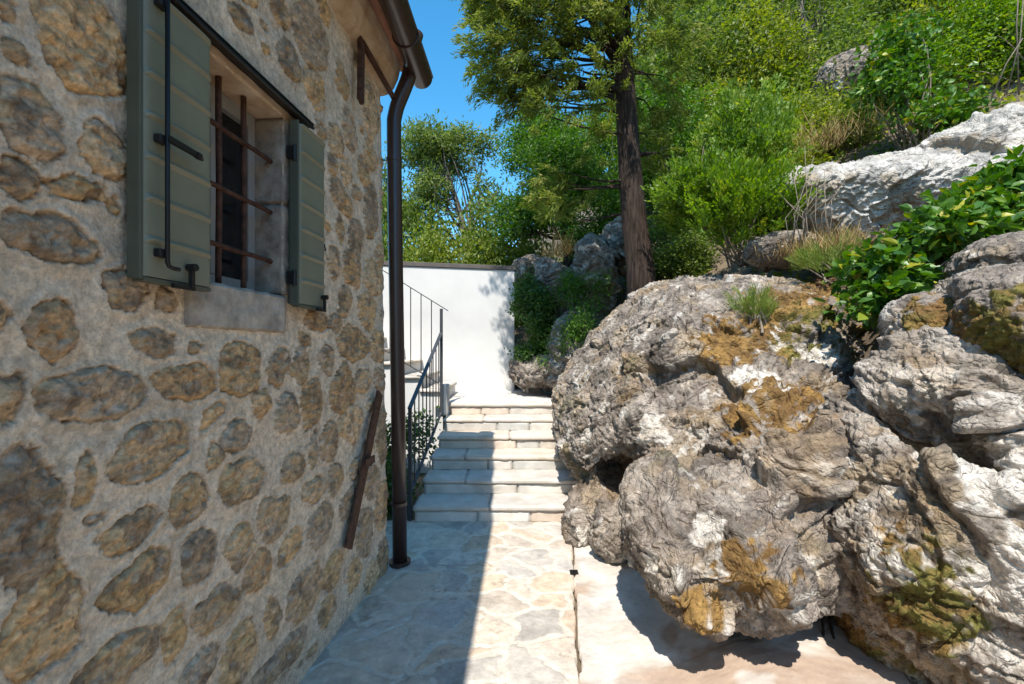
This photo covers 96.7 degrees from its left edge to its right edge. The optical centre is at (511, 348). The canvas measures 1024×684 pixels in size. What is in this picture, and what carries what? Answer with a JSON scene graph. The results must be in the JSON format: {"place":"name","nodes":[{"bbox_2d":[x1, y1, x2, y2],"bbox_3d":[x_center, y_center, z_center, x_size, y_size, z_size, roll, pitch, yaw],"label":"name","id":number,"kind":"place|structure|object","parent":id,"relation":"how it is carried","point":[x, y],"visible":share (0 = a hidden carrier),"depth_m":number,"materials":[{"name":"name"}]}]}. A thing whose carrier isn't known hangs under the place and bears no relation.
{"place":"outdoors","nodes":[
{"label":"outdoors","id":0,"kind":"place"},
{"bbox_2d":[0,0,432,683],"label":"stone house","id":1,"kind":"structure","parent":0,"point":[192,434],"depth_m":1.54,"materials":[{"name":"stone"}]},
{"bbox_2d":[183,45,295,332],"bbox_3d":[-1.177,-0.608,1.853,0.243,1.082,0.689,0,0,5],"label":"window","id":2,"kind":"structure","parent":1,"relation":"in","point":[249,186],"depth_m":1.96,"materials":[{"name":"stone"}]},
{"bbox_2d":[299,520,578,683],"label":"pavement","id":3,"kind":"structure","parent":0,"point":[477,602],"depth_m":2.79,"materials":[{"name":"beige stone"}]},
{"bbox_2d":[569,570,578,574],"bbox_3d":[0.453,1.633,3.320,0.060,0.010,0.060,0,0,0],"label":"drain grate","id":4,"kind":"object","parent":3,"relation":"on","point":[573,572],"visible":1,"depth_m":3.31,"materials":[{"name":"black metal"}]},
{"bbox_2d":[515,284,529,328],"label":"hillside shrub","id":5,"kind":"object","parent":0,"point":[517,323],"visible":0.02,"depth_m":9.40,"materials":[{"name":"green plant"}]},
{"bbox_2d":[380,0,676,259],"label":"sky","id":6,"kind":"structure","parent":0,"point":[435,19],"materials":[{"name":"blue"}]},
{"bbox_2d":[387,52,1023,677],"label":"ground","id":7,"kind":"structure","parent":0,"point":[869,336],"depth_m":6.40,"materials":[{"name":"soil"}]},
{"bbox_2d":[382,164,435,258],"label":"hillside shrub","id":8,"kind":"object","parent":7,"relation":"on","point":[384,187],"depth_m":11.57,"materials":[{"name":"green plant"}]},
{"bbox_2d":[385,406,441,519],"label":"shrub","id":9,"kind":"object","parent":7,"relation":"on","point":[388,469],"visible":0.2,"depth_m":5.12,"materials":[{"name":"green plant"}]},
{"bbox_2d":[384,337,456,472],"bbox_3d":[-2.191,0.384,6.832,2.701,2.633,1.550,0,0,0],"label":"flight","id":10,"kind":"object","parent":7,"relation":"on","point":[412,377],"visible":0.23,"depth_m":6.20,"materials":[{"name":"white paint"}]},
{"bbox_2d":[383,270,447,383],"bbox_3d":[-2.030,-0.741,6.130,2.346,2.440,0.040,0,0,0],"label":"iron railing","id":11,"kind":"object","parent":10,"relation":"on","point":[421,330],"visible":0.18,"depth_m":6.12,"materials":[{"name":"black metal"}]},
{"bbox_2d":[382,176,464,261],"bbox_3d":[-2.667,-2.078,11.059,3.119,4.106,2.891,0,0,28],"label":"hillside shrub","id":12,"kind":"object","parent":7,"relation":"on","point":[430,213],"visible":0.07,"depth_m":10.72,"materials":[{"name":"green plant"}]},
{"bbox_2d":[403,219,470,262],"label":"hillside shrub","id":13,"kind":"object","parent":7,"relation":"on","point":[433,252],"visible":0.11,"depth_m":9.75,"materials":[{"name":"green plant"}]},
{"bbox_2d":[382,108,506,249],"bbox_3d":[-1.822,-3.144,11.569,3.736,5.568,2.218,0,0,0],"label":"slender tree","id":14,"kind":"object","parent":7,"relation":"on","point":[436,151],"visible":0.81,"depth_m":11.24,"materials":[{"name":"green plant"}]},
{"bbox_2d":[383,261,514,391],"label":"white wall","id":15,"kind":"structure","parent":7,"relation":"on","point":[478,324],"depth_m":7.75,"materials":[{"name":"paint"}]},
{"bbox_2d":[443,217,526,282],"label":"hillside shrub","id":16,"kind":"object","parent":7,"relation":"on","point":[482,243],"visible":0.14,"depth_m":9.59,"materials":[{"name":"green plant"}]},
{"bbox_2d":[413,389,577,521],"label":"stone staircase","id":17,"kind":"structure","parent":7,"relation":"on","point":[494,457],"depth_m":5.02,"materials":[{"name":"beige stone"}]},
{"bbox_2d":[407,309,442,520],"bbox_3d":[-0.950,0.560,5.158,0.040,2.160,1.701,0,0,1],"label":"iron railing","id":18,"kind":"object","parent":17,"relation":"on","point":[411,485],"visible":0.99,"depth_m":5.05,"materials":[{"name":"black metal"}]},
{"bbox_2d":[508,350,550,392],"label":"boulder","id":19,"kind":"object","parent":17,"relation":"on","point":[524,375],"visible":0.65,"depth_m":6.95,"materials":[{"name":"stone"}]},
{"bbox_2d":[504,264,561,361],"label":"ivy bush","id":20,"kind":"object","parent":19,"relation":"on","point":[532,306],"visible":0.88,"depth_m":7.04,"materials":[{"name":"green plant"}]},
{"bbox_2d":[543,307,599,389],"bbox_3d":[0.945,0.075,6.989,0.935,1.444,1.169,0,0,38],"label":"boulder","id":21,"kind":"object","parent":17,"relation":"on","point":[556,370],"visible":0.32,"depth_m":6.59,"materials":[{"name":"stone"}]},
{"bbox_2d":[533,257,572,320],"bbox_3d":[0.723,-0.938,7.580,0.880,1.180,1.061,0,0,0],"label":"boulder","id":22,"kind":"object","parent":21,"relation":"on","point":[547,269],"visible":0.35,"depth_m":7.20,"materials":[{"name":"stone"}]},
{"bbox_2d":[530,229,578,258],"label":"dry grass","id":23,"kind":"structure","parent":22,"relation":"on","point":[558,251],"depth_m":7.96,"materials":[{"name":"plant"}]},
{"bbox_2d":[531,266,619,372],"bbox_3d":[0.916,-0.468,6.727,1.197,1.699,1.102,0,0,44],"label":"ivy bush","id":24,"kind":"object","parent":21,"relation":"on","point":[575,323],"visible":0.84,"depth_m":6.62,"materials":[{"name":"green plant"}]},
{"bbox_2d":[569,233,621,322],"bbox_3d":[1.321,-1.077,7.326,0.856,1.472,1.285,0,0,0],"label":"boulder","id":25,"kind":"object","parent":21,"relation":"on","point":[594,253],"visible":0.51,"depth_m":6.87,"materials":[{"name":"stone"}]},
{"bbox_2d":[598,216,652,277],"bbox_3d":[1.872,-1.651,7.438,0.792,1.020,0.944,0,0,38],"label":"boulder","id":26,"kind":"object","parent":25,"relation":"on","point":[611,235],"visible":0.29,"depth_m":7.19,"materials":[{"name":"stone"}]},
{"bbox_2d":[449,171,562,328],"bbox_3d":[-0.036,-2.067,10.412,2.955,3.890,2.738,0,0,-16],"label":"hillside shrub","id":27,"kind":"object","parent":7,"relation":"on","point":[478,216],"visible":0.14,"depth_m":9.79,"materials":[{"name":"green plant"}]},
{"bbox_2d":[512,254,540,282],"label":"boulder","id":28,"kind":"object","parent":7,"relation":"on","point":[526,261],"visible":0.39,"depth_m":8.31,"materials":[{"name":"stone"}]},
{"bbox_2d":[480,97,656,266],"bbox_3d":[1.036,-3.007,8.927,3.377,3.950,2.844,0,0,0],"label":"evergreen tree","id":29,"kind":"object","parent":7,"relation":"on","point":[556,142],"visible":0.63,"depth_m":8.36,"materials":[{"name":"green plant"}]},
{"bbox_2d":[571,98,658,222],"bbox_3d":[2.316,-4.449,11.764,3.118,4.027,3.384,0,0,41],"label":"woodland tree","id":30,"kind":"object","parent":7,"relation":"on","point":[609,141],"visible":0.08,"depth_m":11.42,"materials":[{"name":"green plant"}]},
{"bbox_2d":[585,44,660,173],"bbox_3d":[3.497,-5.936,12.459,3.570,5.044,3.525,0,0,16],"label":"woodland tree","id":31,"kind":"object","parent":7,"relation":"on","point":[611,93],"visible":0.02,"depth_m":12.09,"materials":[{"name":"green plant"}]},
{"bbox_2d":[598,57,723,241],"bbox_3d":[2.861,-3.435,8.346,2.708,3.222,2.495,0,0,25],"label":"woodland tree","id":32,"kind":"object","parent":7,"relation":"on","point":[661,102],"visible":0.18,"depth_m":7.96,"materials":[{"name":"green plant"}]},
{"bbox_2d":[648,220,720,279],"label":"hillside shrub","id":33,"kind":"object","parent":7,"relation":"on","point":[694,247],"visible":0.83,"depth_m":6.72,"materials":[{"name":"green plant"}]},
{"bbox_2d":[607,0,774,162],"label":"woodland tree","id":34,"kind":"object","parent":7,"relation":"on","point":[649,64],"visible":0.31,"depth_m":8.90,"materials":[{"name":"green plant"}]},
{"bbox_2d":[632,0,754,117],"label":"woodland tree","id":35,"kind":"object","parent":7,"relation":"on","point":[648,21],"depth_m":12.86,"materials":[{"name":"green plant"}]},
{"bbox_2d":[646,144,741,237],"bbox_3d":[3.235,-2.592,7.633,1.926,1.646,1.785,0,0,24],"label":"hillside shrub","id":36,"kind":"object","parent":7,"relation":"on","point":[669,188],"depth_m":7.53,"materials":[{"name":"green plant"}]},
{"bbox_2d":[551,274,865,642],"bbox_3d":[2.053,0.498,3.825,3.291,2.680,4.027,0,0,0],"label":"outcrop","id":37,"kind":"object","parent":7,"relation":"on","point":[702,457],"visible":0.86,"depth_m":2.89,"materials":[{"name":"stone"}]},
{"bbox_2d":[448,0,718,300],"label":"juniper tree","id":38,"kind":"object","parent":37,"relation":"on","point":[518,26],"visible":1,"depth_m":5.35,"materials":[{"name":"green plant"}]},
{"bbox_2d":[640,73,830,267],"bbox_3d":[2.422,-2.046,4.989,2.037,2.298,1.664,0,0,0],"label":"pomegranate shrub","id":39,"kind":"object","parent":37,"relation":"on","point":[718,192],"visible":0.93,"depth_m":4.73,"materials":[{"name":"green plant"}]},
{"bbox_2d":[720,280,781,333],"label":"grass tuft","id":40,"kind":"object","parent":37,"relation":"on","point":[749,303],"visible":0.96,"depth_m":3.31,"materials":[{"name":"green plant"}]},
{"bbox_2d":[742,229,818,271],"bbox_3d":[2.798,-1.009,4.706,0.766,0.396,0.718,0,0,0],"label":"boulder","id":41,"kind":"object","parent":37,"relation":"on","point":[750,253],"visible":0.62,"depth_m":4.55,"materials":[{"name":"stone"}]},
{"bbox_2d":[777,157,852,250],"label":"dead stems","id":42,"kind":"object","parent":37,"relation":"on","point":[804,221],"visible":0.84,"depth_m":4.20,"materials":[{"name":"plant"}]},
{"bbox_2d":[753,215,890,264],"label":"dry grass","id":43,"kind":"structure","parent":37,"relation":"on","point":[821,239],"depth_m":4.12,"materials":[{"name":"plant"}]},
{"bbox_2d":[785,227,864,284],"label":"grass tuft","id":44,"kind":"object","parent":37,"relation":"on","point":[832,255],"visible":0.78,"depth_m":4.00,"materials":[{"name":"green plant"}]},
{"bbox_2d":[668,68,756,164],"bbox_3d":[3.753,-3.756,8.385,1.917,2.419,1.930,0,0,-14],"label":"woodland tree","id":45,"kind":"object","parent":7,"relation":"on","point":[714,92],"visible":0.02,"depth_m":8.09,"materials":[{"name":"green plant"}]},
{"bbox_2d":[635,0,798,81],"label":"woodland tree","id":46,"kind":"object","parent":7,"relation":"on","point":[730,5],"visible":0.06,"depth_m":10.01,"materials":[{"name":"green plant"}]},
{"bbox_2d":[574,546,910,683],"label":"path apron","id":47,"kind":"object","parent":7,"relation":"on","point":[630,631],"visible":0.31,"depth_m":2.31,"materials":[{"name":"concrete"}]},
{"bbox_2d":[695,0,834,116],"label":"woodland tree","id":48,"kind":"object","parent":7,"relation":"on","point":[757,64],"visible":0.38,"depth_m":8.57,"materials":[{"name":"green plant"}]},
{"bbox_2d":[553,43,1023,307],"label":"ground cover","id":49,"kind":"object","parent":7,"relation":"on","point":[843,152],"visible":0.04,"depth_m":6.40,"materials":[{"name":"green plant"}]},
{"bbox_2d":[758,0,824,59],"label":"thin tree","id":50,"kind":"object","parent":7,"relation":"on","point":[792,17],"visible":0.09,"depth_m":9.69,"materials":[{"name":"green plant"}]},
{"bbox_2d":[741,108,849,178],"bbox_3d":[4.045,-2.839,7.191,1.850,1.611,2.016,0,0,-1],"label":"hillside shrub","id":51,"kind":"object","parent":7,"relation":"on","point":[800,160],"visible":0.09,"depth_m":6.59,"materials":[{"name":"green plant"}]},
{"bbox_2d":[752,53,838,146],"bbox_3d":[5.545,-4.763,9.027,1.963,1.650,2.184,0,0,26],"label":"hillside shrub","id":52,"kind":"object","parent":7,"relation":"on","point":[794,84],"visible":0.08,"depth_m":8.37,"materials":[{"name":"green plant"}]},
{"bbox_2d":[727,0,865,71],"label":"woodland tree","id":53,"kind":"object","parent":7,"relation":"on","point":[794,17],"visible":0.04,"depth_m":10.18,"materials":[{"name":"green plant"}]},
{"bbox_2d":[748,76,867,163],"bbox_3d":[4.891,-3.649,7.587,2.016,1.611,1.850,0,0,-31],"label":"hillside shrub","id":54,"kind":"object","parent":7,"relation":"on","point":[809,98],"visible":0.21,"depth_m":7.14,"materials":[{"name":"green plant"}]},
{"bbox_2d":[767,0,862,64],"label":"thin tree","id":55,"kind":"object","parent":7,"relation":"on","point":[817,5],"visible":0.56,"depth_m":9.19,"materials":[{"name":"green plant"}]},
{"bbox_2d":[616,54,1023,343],"bbox_3d":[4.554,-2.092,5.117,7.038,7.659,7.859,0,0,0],"label":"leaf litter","id":56,"kind":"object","parent":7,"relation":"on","point":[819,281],"visible":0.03,"depth_m":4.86,"materials":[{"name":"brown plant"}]},
{"bbox_2d":[794,0,849,25],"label":"woodland tree","id":57,"kind":"object","parent":7,"relation":"on","point":[822,10],"visible":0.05,"depth_m":11.14,"materials":[{"name":"green plant"}]},
{"bbox_2d":[821,615,834,638],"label":"exposed roots","id":58,"kind":"object","parent":7,"relation":"on","point":[830,626],"visible":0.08,"depth_m":2.32,"materials":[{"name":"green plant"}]},
{"bbox_2d":[766,0,915,110],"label":"hillside shrub","id":59,"kind":"object","parent":7,"relation":"on","point":[846,30],"visible":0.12,"depth_m":8.08,"materials":[{"name":"green plant"}]},
{"bbox_2d":[810,38,885,108],"bbox_3d":[6.198,-4.780,8.011,1.724,1.151,1.245,0,0,0],"label":"boulder","id":60,"kind":"object","parent":7,"relation":"on","point":[843,65],"visible":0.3,"depth_m":7.65,"materials":[{"name":"stone"}]},
{"bbox_2d":[806,83,900,154],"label":"hillside shrub","id":61,"kind":"object","parent":7,"relation":"on","point":[863,136],"visible":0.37,"depth_m":6.94,"materials":[{"name":"green plant"}]},
{"bbox_2d":[812,0,905,55],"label":"hillside shrub","id":62,"kind":"object","parent":7,"relation":"on","point":[846,3],"visible":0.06,"depth_m":9.38,"materials":[{"name":"green plant"}]},
{"bbox_2d":[786,74,932,156],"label":"dry grass","id":63,"kind":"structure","parent":7,"relation":"on","point":[838,134],"depth_m":6.13,"materials":[{"name":"plant"}]},
{"bbox_2d":[762,101,1023,253],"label":"limestone outcrop","id":64,"kind":"object","parent":7,"relation":"on","point":[881,187],"visible":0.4,"depth_m":4.34,"materials":[{"name":"grey stone"}]},
{"bbox_2d":[833,0,957,42],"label":"hillside shrub","id":65,"kind":"object","parent":7,"relation":"on","point":[891,6],"visible":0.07,"depth_m":8.43,"materials":[{"name":"green plant"}]},
{"bbox_2d":[809,325,1023,683],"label":"boulder","id":66,"kind":"object","parent":7,"relation":"on","point":[924,523],"visible":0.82,"depth_m":1.83,"materials":[{"name":"stone"}]},
{"bbox_2d":[877,291,954,336],"bbox_3d":[2.208,-0.100,2.315,0.537,0.394,0.497,0,0,0],"label":"boulder","id":67,"kind":"object","parent":66,"relation":"on","point":[908,312],"visible":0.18,"depth_m":2.25,"materials":[{"name":"stone"}]},
{"bbox_2d":[929,231,1023,293],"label":"boulder","id":68,"kind":"object","parent":66,"relation":"on","point":[1006,248],"visible":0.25,"depth_m":2.43,"materials":[{"name":"stone"}]},
{"bbox_2d":[945,262,1023,374],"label":"boulder","id":69,"kind":"object","parent":66,"relation":"on","point":[986,312],"visible":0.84,"depth_m":1.89,"materials":[{"name":"stone"}]},
{"bbox_2d":[812,144,1023,332],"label":"broad leaved bush","id":70,"kind":"object","parent":7,"relation":"on","point":[983,202],"visible":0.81,"depth_m":2.91,"materials":[{"name":"green plant"}]},
{"bbox_2d":[842,0,1007,156],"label":"broad leaved bush","id":71,"kind":"object","parent":7,"relation":"on","point":[888,83],"visible":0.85,"depth_m":5.82,"materials":[{"name":"green plant"}]},
{"bbox_2d":[860,0,1022,97],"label":"hillside shrub","id":72,"kind":"object","parent":7,"relation":"on","point":[949,48],"visible":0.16,"depth_m":6.67,"materials":[{"name":"green plant"}]},
{"bbox_2d":[889,0,994,50],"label":"hillside shrub","id":73,"kind":"object","parent":7,"relation":"on","point":[925,8],"visible":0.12,"depth_m":7.68,"materials":[{"name":"green plant"}]},
{"bbox_2d":[934,0,1023,66],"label":"hillside shrub","id":74,"kind":"object","parent":7,"relation":"on","point":[977,7],"visible":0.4,"depth_m":6.55,"materials":[{"name":"green plant"}]},
{"bbox_2d":[948,0,1023,88],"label":"hillside shrub","id":75,"kind":"object","parent":7,"relation":"on","point":[1000,65],"visible":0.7,"depth_m":6.18,"materials":[{"name":"green plant"}]},
{"bbox_2d":[990,0,1023,101],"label":"bare branches","id":76,"kind":"object","parent":7,"relation":"on","point":[1017,47],"visible":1,"depth_m":5.12,"materials":[{"name":"plant"}]}
]}

